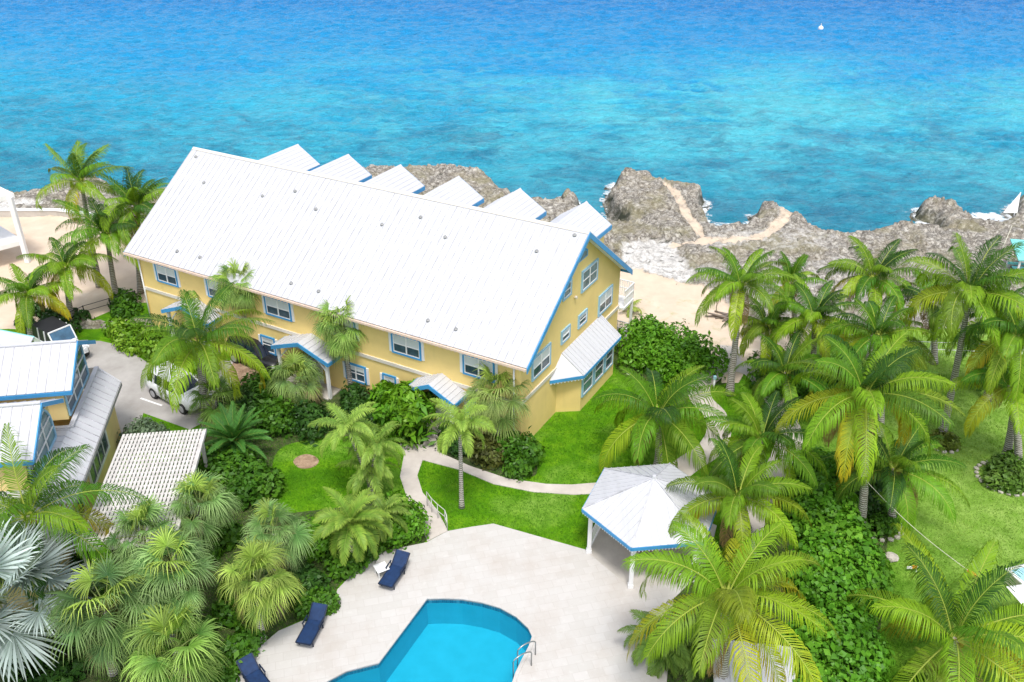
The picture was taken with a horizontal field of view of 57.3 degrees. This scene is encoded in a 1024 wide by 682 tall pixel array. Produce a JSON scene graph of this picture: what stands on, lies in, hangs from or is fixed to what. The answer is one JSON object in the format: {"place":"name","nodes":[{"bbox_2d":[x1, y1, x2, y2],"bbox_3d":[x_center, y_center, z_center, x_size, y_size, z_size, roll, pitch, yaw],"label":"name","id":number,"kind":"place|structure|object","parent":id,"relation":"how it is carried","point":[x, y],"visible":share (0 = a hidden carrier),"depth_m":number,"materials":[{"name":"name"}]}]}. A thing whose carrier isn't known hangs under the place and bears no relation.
{"place":"outdoors","nodes":[
{"label":"outdoors","id":0,"kind":"place"},
{"bbox_2d":[74,303,211,373],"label":"lawn","id":1,"kind":"structure","parent":0,"point":[95,333],"depth_m":60.30,"materials":[{"name":"green plant"}]},
{"bbox_2d":[100,317,218,375],"bbox_3d":[-21.783,0.050,57.735,10.456,1.607,3.485,17,34,27],"label":"hedge","id":2,"kind":"object","parent":1,"relation":"on","point":[123,336],"visible":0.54,"depth_m":57.78,"materials":[{"name":"green plant"}]},
{"bbox_2d":[83,341,234,439],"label":"driveway","id":3,"kind":"structure","parent":0,"point":[126,371],"depth_m":54.05,"materials":[{"name":"concrete"}]},
{"bbox_2d":[31,316,89,355],"bbox_3d":[-27.550,0.001,57.277,3.800,1.855,1.714,21,36,32],"label":"off roader","id":4,"kind":"object","parent":3,"relation":"on","point":[52,328],"visible":0.41,"depth_m":57.05,"materials":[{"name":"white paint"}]},
{"bbox_2d":[144,360,211,414],"bbox_3d":[-18.790,2.579,52.936,4.320,1.700,2.040,20,35,31],"label":"parked car","id":5,"kind":"object","parent":3,"relation":"on","point":[184,409],"visible":0.3,"depth_m":52.48,"materials":[{"name":"white paint"}]},
{"bbox_2d":[227,361,258,391],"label":"path","id":6,"kind":"structure","parent":0,"point":[241,370],"depth_m":56.04,"materials":[{"name":"beige concrete"}]},
{"bbox_2d":[205,258,260,329],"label":"fan palm","id":7,"kind":"object","parent":6,"relation":"on","point":[238,299],"visible":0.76,"depth_m":53.96,"materials":[{"name":"green plant"}]},
{"bbox_2d":[226,335,284,372],"bbox_3d":[-15.193,0.620,56.372,4.320,1.700,2.040,19,35,30],"label":"parked car","id":8,"kind":"object","parent":6,"relation":"on","point":[267,359],"visible":0.34,"depth_m":55.65,"materials":[{"name":"black paint"}]},
{"bbox_2d":[400,435,595,541],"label":"path","id":9,"kind":"structure","parent":0,"point":[414,458],"depth_m":46.74,"materials":[{"name":"concrete"}]},
{"bbox_2d":[0,0,1023,232],"bbox_3d":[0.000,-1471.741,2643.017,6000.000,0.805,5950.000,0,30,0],"label":"sea","id":10,"kind":"structure","parent":0,"point":[856,115],"depth_m":115.08,"materials":[{"name":"liquid"}]},
{"bbox_2d":[0,163,1023,328],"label":"rocky shore","id":11,"kind":"structure","parent":0,"point":[661,236],"depth_m":72.86,"materials":[{"name":"grey stone"}]},
{"bbox_2d":[0,187,30,262],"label":"white cabana","id":12,"kind":"object","parent":11,"relation":"on","point":[8,239],"visible":1,"depth_m":68.14,"materials":[{"name":"paint"}]},
{"bbox_2d":[13,301,94,334],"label":"garden shrub","id":13,"kind":"object","parent":11,"relation":"on","point":[79,315],"visible":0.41,"depth_m":60.95,"materials":[{"name":"green plant"}]},
{"bbox_2d":[16,237,117,321],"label":"coconut palm","id":14,"kind":"object","parent":11,"relation":"on","point":[61,271],"visible":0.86,"depth_m":59.42,"materials":[{"name":"green plant"}]},
{"bbox_2d":[35,140,133,287],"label":"coconut palm","id":15,"kind":"object","parent":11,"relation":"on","point":[78,169],"visible":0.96,"depth_m":61.48,"materials":[{"name":"green plant"}]},
{"bbox_2d":[51,196,146,297],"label":"coconut palm","id":16,"kind":"object","parent":11,"relation":"on","point":[107,237],"visible":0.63,"depth_m":60.49,"materials":[{"name":"green plant"}]},
{"bbox_2d":[107,288,143,319],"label":"garden shrub","id":17,"kind":"object","parent":11,"relation":"on","point":[123,303],"visible":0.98,"depth_m":62.18,"materials":[{"name":"green plant"}]},
{"bbox_2d":[95,166,168,293],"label":"coconut palm","id":18,"kind":"object","parent":11,"relation":"on","point":[139,201],"visible":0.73,"depth_m":60.98,"materials":[{"name":"green plant"}]},
{"bbox_2d":[1,329,1023,681],"bbox_3d":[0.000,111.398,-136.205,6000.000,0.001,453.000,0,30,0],"label":"ground","id":19,"kind":"structure","parent":0,"point":[977,489],"depth_m":46.31,"materials":[{"name":"green plant"}]},
{"bbox_2d":[0,262,82,341],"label":"coconut palm","id":20,"kind":"object","parent":19,"relation":"on","point":[25,289],"visible":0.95,"depth_m":57.30,"materials":[{"name":"green plant"}]},
{"bbox_2d":[0,329,121,611],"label":"cottage","id":21,"kind":"structure","parent":19,"relation":"on","point":[48,403],"depth_m":44.03,"materials":[{"name":"yellow paint"}]},
{"bbox_2d":[75,428,207,590],"bbox_3d":[-16.530,7.644,43.063,4.000,2.680,8.400,-3,30,-6],"label":"pergola","id":22,"kind":"object","parent":19,"relation":"on","point":[198,448],"visible":0.55,"depth_m":43.33,"materials":[{"name":"white wood"}]},
{"bbox_2d":[116,415,169,451],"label":"round shrub","id":23,"kind":"object","parent":19,"relation":"on","point":[138,426],"visible":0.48,"depth_m":49.44,"materials":[{"name":"green plant"}]},
{"bbox_2d":[0,496,425,681],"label":"planting bed","id":24,"kind":"object","parent":19,"relation":"on","point":[93,677],"visible":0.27,"depth_m":39.53,"materials":[{"name":"green plant"}]},
{"bbox_2d":[0,618,93,681],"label":"garden shrub","id":25,"kind":"object","parent":24,"relation":"on","point":[67,670],"visible":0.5,"depth_m":36.00,"materials":[{"name":"green plant"}]},
{"bbox_2d":[0,516,97,681],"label":"silver fan palm","id":26,"kind":"object","parent":24,"relation":"on","point":[9,566],"visible":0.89,"depth_m":34.43,"materials":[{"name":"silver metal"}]},
{"bbox_2d":[0,422,149,622],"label":"coconut palm","id":27,"kind":"object","parent":24,"relation":"on","point":[44,477],"visible":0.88,"depth_m":37.47,"materials":[{"name":"green plant"}]},
{"bbox_2d":[37,548,176,680],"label":"fan palm","id":28,"kind":"object","parent":24,"relation":"on","point":[107,648],"visible":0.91,"depth_m":34.16,"materials":[{"name":"green plant"}]},
{"bbox_2d":[100,493,180,571],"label":"fan palm","id":29,"kind":"object","parent":24,"relation":"on","point":[134,518],"visible":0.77,"depth_m":38.70,"materials":[{"name":"green plant"}]},
{"bbox_2d":[120,524,224,643],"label":"fan palm","id":30,"kind":"object","parent":24,"relation":"on","point":[161,549],"visible":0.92,"depth_m":35.49,"materials":[{"name":"green plant"}]},
{"bbox_2d":[119,600,232,681],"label":"fan palm","id":31,"kind":"object","parent":24,"relation":"on","point":[145,662],"visible":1,"depth_m":32.66,"materials":[{"name":"green plant"}]},
{"bbox_2d":[156,611,225,681],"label":"palm tree","id":32,"kind":"object","parent":24,"relation":"on","point":[165,648],"visible":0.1,"depth_m":36.86,"materials":[{"name":"green plant"}]},
{"bbox_2d":[165,468,242,549],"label":"fan palm","id":33,"kind":"object","parent":24,"relation":"on","point":[217,503],"visible":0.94,"depth_m":40.28,"materials":[{"name":"green plant"}]},
{"bbox_2d":[167,510,245,566],"bbox_3d":[-14.103,8.931,42.744,3.660,1.149,3.352,0,30,0],"label":"garden shrub","id":34,"kind":"object","parent":24,"relation":"on","point":[232,535],"visible":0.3,"depth_m":42.45,"materials":[{"name":"green plant"}]},
{"bbox_2d":[209,622,267,681],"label":"garden shrub","id":35,"kind":"object","parent":24,"relation":"on","point":[241,642],"visible":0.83,"depth_m":36.59,"materials":[{"name":"green plant"}]},
{"bbox_2d":[211,558,267,630],"bbox_3d":[-11.438,10.597,39.763,2.379,1.191,4.051,0,30,0],"label":"garden shrub","id":36,"kind":"object","parent":24,"relation":"on","point":[224,613],"visible":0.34,"depth_m":38.56,"materials":[{"name":"green plant"}]},
{"bbox_2d":[213,534,303,642],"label":"fan palm","id":37,"kind":"object","parent":24,"relation":"on","point":[255,558],"visible":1,"depth_m":35.84,"materials":[{"name":"green plant"}]},
{"bbox_2d":[240,497,317,573],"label":"fan palm","id":38,"kind":"object","parent":24,"relation":"on","point":[291,531],"visible":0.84,"depth_m":39.31,"materials":[{"name":"green plant"}]},
{"bbox_2d":[262,555,331,620],"bbox_3d":[-9.389,10.236,40.268,3.172,1.229,3.109,-15,33,-24],"label":"garden shrub","id":39,"kind":"object","parent":24,"relation":"on","point":[306,574],"visible":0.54,"depth_m":40.08,"materials":[{"name":"green plant"}]},
{"bbox_2d":[286,514,332,562],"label":"garden shrub","id":40,"kind":"object","parent":24,"relation":"on","point":[321,544],"visible":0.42,"depth_m":41.93,"materials":[{"name":"green plant"}]},
{"bbox_2d":[288,583,340,620],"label":"garden shrub","id":41,"kind":"object","parent":24,"relation":"on","point":[322,596],"visible":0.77,"depth_m":39.02,"materials":[{"name":"green plant"}]},
{"bbox_2d":[309,486,392,565],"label":"pygmy date palm","id":42,"kind":"object","parent":24,"relation":"on","point":[350,516],"visible":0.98,"depth_m":40.03,"materials":[{"name":"green plant"}]},
{"bbox_2d":[323,528,386,583],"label":"garden shrub","id":43,"kind":"object","parent":24,"relation":"on","point":[350,568],"visible":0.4,"depth_m":40.94,"materials":[{"name":"green plant"}]},
{"bbox_2d":[359,491,411,541],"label":"pygmy date palm","id":44,"kind":"object","parent":24,"relation":"on","point":[386,507],"visible":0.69,"depth_m":41.81,"materials":[{"name":"green plant"}]},
{"bbox_2d":[373,488,432,553],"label":"garden shrub","id":45,"kind":"object","parent":24,"relation":"on","point":[415,525],"visible":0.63,"depth_m":42.61,"materials":[{"name":"green plant"}]},
{"bbox_2d":[193,374,423,523],"bbox_3d":[-12.465,4.746,50.835,12.469,0.001,11.788,-22,36,-33],"label":"planting bed","id":46,"kind":"object","parent":19,"relation":"on","point":[336,398],"visible":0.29,"depth_m":49.72,"materials":[{"name":"soil"}]},
{"bbox_2d":[130,280,275,427],"bbox_3d":[-15.748,1.005,49.042,7.149,8.310,7.773,-11,31,-18],"label":"coconut palm","id":47,"kind":"object","parent":46,"relation":"on","point":[185,333],"visible":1,"depth_m":47.52,"materials":[{"name":"green plant"}]},
{"bbox_2d":[184,372,242,428],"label":"fan palm","id":48,"kind":"object","parent":46,"relation":"on","point":[206,416],"visible":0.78,"depth_m":49.56,"materials":[{"name":"green plant"}]},
{"bbox_2d":[195,400,273,461],"bbox_3d":[-14.194,4.795,47.757,4.074,3.027,4.216,0,30,0],"label":"cycad","id":49,"kind":"object","parent":46,"relation":"on","point":[234,428],"visible":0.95,"depth_m":47.52,"materials":[{"name":"green plant"}]},
{"bbox_2d":[214,381,266,430],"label":"garden shrub","id":50,"kind":"object","parent":46,"relation":"on","point":[247,399],"visible":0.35,"depth_m":51.34,"materials":[{"name":"green plant"}]},
{"bbox_2d":[197,443,287,511],"bbox_3d":[-13.605,6.447,46.182,3.996,1.880,5.332,-18,34,-29],"label":"garden shrub","id":51,"kind":"object","parent":46,"relation":"on","point":[248,479],"visible":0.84,"depth_m":45.52,"materials":[{"name":"green plant"}]},
{"bbox_2d":[250,391,299,438],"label":"garden shrub","id":52,"kind":"object","parent":46,"relation":"on","point":[274,413],"visible":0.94,"depth_m":50.15,"materials":[{"name":"green plant"}]},
{"bbox_2d":[265,348,325,406],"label":"fan palm","id":53,"kind":"object","parent":46,"relation":"on","point":[298,360],"visible":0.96,"depth_m":52.18,"materials":[{"name":"green plant"}]},
{"bbox_2d":[285,398,339,446],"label":"garden shrub","id":54,"kind":"object","parent":46,"relation":"on","point":[307,414],"visible":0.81,"depth_m":50.14,"materials":[{"name":"green plant"}]},
{"bbox_2d":[305,295,367,389],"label":"fan palm","id":55,"kind":"object","parent":46,"relation":"on","point":[344,343],"visible":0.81,"depth_m":50.97,"materials":[{"name":"green plant"}]},
{"bbox_2d":[335,381,376,423],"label":"garden shrub","id":56,"kind":"object","parent":46,"relation":"on","point":[355,395],"visible":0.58,"depth_m":51.77,"materials":[{"name":"green plant"}]},
{"bbox_2d":[366,379,442,449],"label":"frangipani tree","id":57,"kind":"object","parent":46,"relation":"on","point":[401,405],"visible":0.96,"depth_m":48.61,"materials":[{"name":"green plant"}]},
{"bbox_2d":[308,401,412,499],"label":"christmas palm","id":58,"kind":"object","parent":19,"relation":"on","point":[364,465],"visible":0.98,"depth_m":43.91,"materials":[{"name":"green plant"}]},
{"bbox_2d":[123,144,634,438],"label":"apartment building","id":59,"kind":"structure","parent":19,"relation":"on","point":[447,286],"depth_m":52.35,"materials":[{"name":"yellow paint"}]},
{"bbox_2d":[261,295,294,321],"bbox_3d":[-13.412,-1.887,53.753,2.310,1.270,0.080,16,33,25],"label":"window","id":60,"kind":"structure","parent":59,"relation":"in","point":[279,309],"depth_m":53.76,"materials":[{"name":"glass"}]},
{"bbox_2d":[388,332,424,360],"bbox_3d":[-5.630,0.278,49.956,2.260,1.270,0.080,16,33,25],"label":"window","id":61,"kind":"structure","parent":59,"relation":"in","point":[403,346],"depth_m":49.97,"materials":[{"name":"glass"}]},
{"bbox_2d":[459,353,497,382],"bbox_3d":[-1.704,1.371,48.038,2.260,1.270,0.080,16,33,25],"label":"window","id":62,"kind":"structure","parent":59,"relation":"in","point":[467,362],"depth_m":48.16,"materials":[{"name":"glass"}]},
{"bbox_2d":[422,397,496,509],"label":"christmas palm","id":63,"kind":"object","parent":19,"relation":"on","point":[465,422],"visible":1,"depth_m":42.52,"materials":[{"name":"green plant"}]},
{"bbox_2d":[236,524,716,681],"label":"pool deck","id":64,"kind":"structure","parent":19,"relation":"on","point":[571,606],"depth_m":39.58,"materials":[{"name":"concrete"}]},
{"bbox_2d":[236,653,269,681],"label":"sun lounger","id":65,"kind":"object","parent":64,"relation":"on","point":[249,667],"visible":1,"depth_m":35.98,"materials":[{"name":"blue fabric"}]},
{"bbox_2d":[295,602,327,646],"bbox_3d":[-8.106,11.560,38.030,0.750,0.762,1.840,6,30,11],"label":"sun lounger","id":66,"kind":"object","parent":64,"relation":"on","point":[312,626],"visible":1,"depth_m":38.08,"materials":[{"name":"blue fabric"}]},
{"bbox_2d":[378,549,409,589],"bbox_3d":[-5.106,9.993,40.779,0.750,0.762,1.840,10,31,18],"label":"sun lounger","id":67,"kind":"object","parent":64,"relation":"on","point":[392,575],"visible":1,"depth_m":40.84,"materials":[{"name":"blue fabric"}]},
{"bbox_2d":[322,595,535,681],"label":"swimming pool","id":68,"kind":"structure","parent":64,"relation":"in","point":[452,640],"depth_m":39.16,"materials":[{"name":"liquid"}]},
{"bbox_2d":[582,463,718,588],"bbox_3d":[6.170,7.618,41.651,6.240,4.116,5.794,0,30,0],"label":"gazebo","id":69,"kind":"object","parent":64,"relation":"on","point":[631,510],"visible":0.69,"depth_m":40.62,"materials":[{"name":"white metal"}]},
{"bbox_2d":[436,438,536,476],"bbox_3d":[-1.486,5.876,48.850,6.195,0.001,2.938,9,31,15],"label":"planting bed","id":70,"kind":"object","parent":19,"relation":"on","point":[467,460],"visible":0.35,"depth_m":47.98,"materials":[{"name":"soil"}]},
{"bbox_2d":[468,431,508,470],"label":"garden shrub","id":71,"kind":"object","parent":70,"relation":"on","point":[488,453],"visible":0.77,"depth_m":47.82,"materials":[{"name":"green plant"}]},
{"bbox_2d":[459,363,532,443],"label":"fan palm","id":72,"kind":"object","parent":70,"relation":"on","point":[494,413],"visible":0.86,"depth_m":47.18,"materials":[{"name":"green plant"}]},
{"bbox_2d":[489,426,548,481],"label":"garden shrub","id":73,"kind":"object","parent":70,"relation":"on","point":[522,454],"visible":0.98,"depth_m":47.22,"materials":[{"name":"green plant"}]},
{"bbox_2d":[591,365,737,476],"bbox_3d":[7.658,4.134,46.791,7.690,5.812,7.639,0,30,0],"label":"coconut palm","id":74,"kind":"object","parent":19,"relation":"on","point":[659,413],"visible":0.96,"depth_m":45.53,"materials":[{"name":"green plant"}]},
{"bbox_2d":[614,341,724,384],"bbox_3d":[9.707,0.926,57.539,7.076,0.001,6.756,0,30,0],"label":"planting bed","id":75,"kind":"object","parent":19,"relation":"on","point":[626,365],"visible":0.19,"depth_m":56.27,"materials":[{"name":"soil"}]},
{"bbox_2d":[614,313,730,393],"bbox_3d":[9.475,0.510,56.402,7.583,2.030,6.197,21,36,32],"label":"hedge","id":76,"kind":"object","parent":75,"relation":"on","point":[652,338],"visible":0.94,"depth_m":55.63,"materials":[{"name":"green plant"}]},
{"bbox_2d":[685,246,796,396],"bbox_3d":[12.335,-0.873,51.563,5.780,9.062,5.775,0,30,0],"label":"coconut palm","id":77,"kind":"object","parent":19,"relation":"on","point":[737,276],"visible":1,"depth_m":49.86,"materials":[{"name":"green plant"}]},
{"bbox_2d":[720,296,806,375],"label":"coconut palm","id":78,"kind":"object","parent":19,"relation":"on","point":[767,324],"visible":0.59,"depth_m":52.93,"materials":[{"name":"green plant"}]},
{"bbox_2d":[667,475,887,681],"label":"planting bed","id":79,"kind":"object","parent":19,"relation":"on","point":[670,677],"visible":0.12,"depth_m":39.39,"materials":[{"name":"soil"}]},
{"bbox_2d":[617,605,718,681],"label":"areca palm","id":80,"kind":"object","parent":79,"relation":"on","point":[680,657],"visible":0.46,"depth_m":36.36,"materials":[{"name":"green plant"}]},
{"bbox_2d":[620,513,840,681],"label":"coconut palm","id":81,"kind":"object","parent":79,"relation":"on","point":[723,602],"visible":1,"depth_m":32.03,"materials":[{"name":"green plant"}]},
{"bbox_2d":[664,435,811,563],"bbox_3d":[9.549,7.230,40.399,6.327,6.090,5.841,0,30,0],"label":"coconut palm","id":82,"kind":"object","parent":79,"relation":"on","point":[759,489],"visible":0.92,"depth_m":39.05,"materials":[{"name":"green plant"}]},
{"bbox_2d":[712,639,794,681],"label":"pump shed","id":83,"kind":"structure","parent":79,"relation":"on","point":[764,678],"depth_m":35.18,"materials":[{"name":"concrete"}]},
{"bbox_2d":[773,461,878,550],"bbox_3d":[14.407,7.677,43.511,4.423,2.416,6.630,0,30,0],"label":"sea grape hedge","id":84,"kind":"object","parent":79,"relation":"on","point":[822,508],"visible":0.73,"depth_m":42.63,"materials":[{"name":"green plant"}]},
{"bbox_2d":[783,522,895,622],"bbox_3d":[14.014,9.652,39.834,4.650,2.589,5.285,8,31,13],"label":"sea grape hedge","id":85,"kind":"object","parent":79,"relation":"on","point":[847,567],"visible":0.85,"depth_m":39.27,"materials":[{"name":"green plant"}]},
{"bbox_2d":[778,598,900,681],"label":"sea grape hedge","id":86,"kind":"object","parent":79,"relation":"on","point":[860,653],"visible":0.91,"depth_m":35.60,"materials":[{"name":"green plant"}]},
{"bbox_2d":[775,329,966,522],"bbox_3d":[15.335,4.428,40.874,7.796,10.463,7.209,0,30,0],"label":"coconut palm","id":87,"kind":"object","parent":79,"relation":"on","point":[888,376],"visible":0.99,"depth_m":38.86,"materials":[{"name":"green plant"}]},
{"bbox_2d":[867,503,901,538],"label":"garden shrub","id":88,"kind":"object","parent":79,"relation":"on","point":[881,521],"visible":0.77,"depth_m":43.30,"materials":[{"name":"green plant"}]},
{"bbox_2d":[838,523,1023,681],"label":"coconut palm","id":89,"kind":"object","parent":79,"relation":"on","point":[955,643],"visible":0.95,"depth_m":35.07,"materials":[{"name":"green plant"}]},
{"bbox_2d":[747,251,827,345],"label":"coconut palm","id":90,"kind":"object","parent":19,"relation":"on","point":[797,266],"visible":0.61,"depth_m":55.13,"materials":[{"name":"green plant"}]},
{"bbox_2d":[759,274,860,394],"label":"coconut palm","id":91,"kind":"object","parent":19,"relation":"on","point":[820,309],"visible":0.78,"depth_m":51.00,"materials":[{"name":"green plant"}]},
{"bbox_2d":[816,235,925,360],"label":"coconut palm","id":92,"kind":"object","parent":19,"relation":"on","point":[871,282],"visible":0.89,"depth_m":53.91,"materials":[{"name":"green plant"}]},
{"bbox_2d":[817,295,942,439],"bbox_3d":[18.578,1.643,48.314,5.538,7.941,5.344,-8,31,-14],"label":"coconut palm","id":93,"kind":"object","parent":19,"relation":"on","point":[871,326],"visible":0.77,"depth_m":46.75,"materials":[{"name":"green plant"}]},
{"bbox_2d":[813,418,969,535],"bbox_3d":[17.540,6.253,42.719,5.967,5.465,6.252,-11,32,-19],"label":"coconut palm","id":94,"kind":"object","parent":19,"relation":"on","point":[895,475],"visible":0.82,"depth_m":41.52,"materials":[{"name":"green plant"}]},
{"bbox_2d":[882,270,961,364],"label":"coconut palm","id":95,"kind":"object","parent":19,"relation":"on","point":[929,311],"visible":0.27,"depth_m":54.53,"materials":[{"name":"green plant"}]},
{"bbox_2d":[900,647,962,681],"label":"areca palm","id":96,"kind":"object","parent":19,"relation":"on","point":[938,679],"visible":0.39,"depth_m":35.48,"materials":[{"name":"green plant"}]},
{"bbox_2d":[898,232,1023,433],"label":"coconut palm","id":97,"kind":"object","parent":19,"relation":"on","point":[989,281],"visible":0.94,"depth_m":45.34,"materials":[{"name":"green plant"}]},
{"bbox_2d":[930,283,1023,401],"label":"coconut palm","id":98,"kind":"object","parent":19,"relation":"on","point":[978,335],"visible":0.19,"depth_m":50.86,"materials":[{"name":"green plant"}]},
{"bbox_2d":[937,336,1023,460],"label":"coconut palm","id":99,"kind":"object","parent":19,"relation":"on","point":[1005,391],"visible":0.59,"depth_m":45.20,"materials":[{"name":"green plant"}]},
{"bbox_2d":[951,288,1023,457],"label":"coconut palm","id":100,"kind":"object","parent":19,"relation":"on","point":[1013,331],"visible":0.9,"depth_m":43.83,"materials":[{"name":"green plant"}]},
{"bbox_2d":[978,448,1023,495],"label":"garden shrub","id":101,"kind":"object","parent":19,"relation":"on","point":[1005,474],"visible":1,"depth_m":46.30,"materials":[{"name":"green plant"}]},
{"bbox_2d":[671,345,740,475],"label":"path","id":102,"kind":"structure","parent":0,"point":[685,467],"depth_m":50.48,"materials":[{"name":"concrete"}]},
{"bbox_2d":[617,298,810,382],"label":"sand","id":103,"kind":"structure","parent":0,"point":[672,310],"depth_m":61.63,"materials":[{"name":"beige sand"}]},
{"bbox_2d":[733,361,802,535],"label":"path","id":104,"kind":"structure","parent":0,"point":[756,524],"depth_m":47.81,"materials":[{"name":"concrete"}]},
{"bbox_2d":[699,390,827,509],"bbox_3d":[11.672,5.078,43.922,5.754,6.311,5.996,0,30,0],"label":"coconut palm","id":105,"kind":"object","parent":104,"relation":"on","point":[743,443],"visible":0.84,"depth_m":42.53,"materials":[{"name":"green plant"}]},
{"bbox_2d":[733,329,833,428],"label":"coconut palm","id":106,"kind":"object","parent":104,"relation":"on","point":[768,383],"visible":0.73,"depth_m":48.72,"materials":[{"name":"green plant"}]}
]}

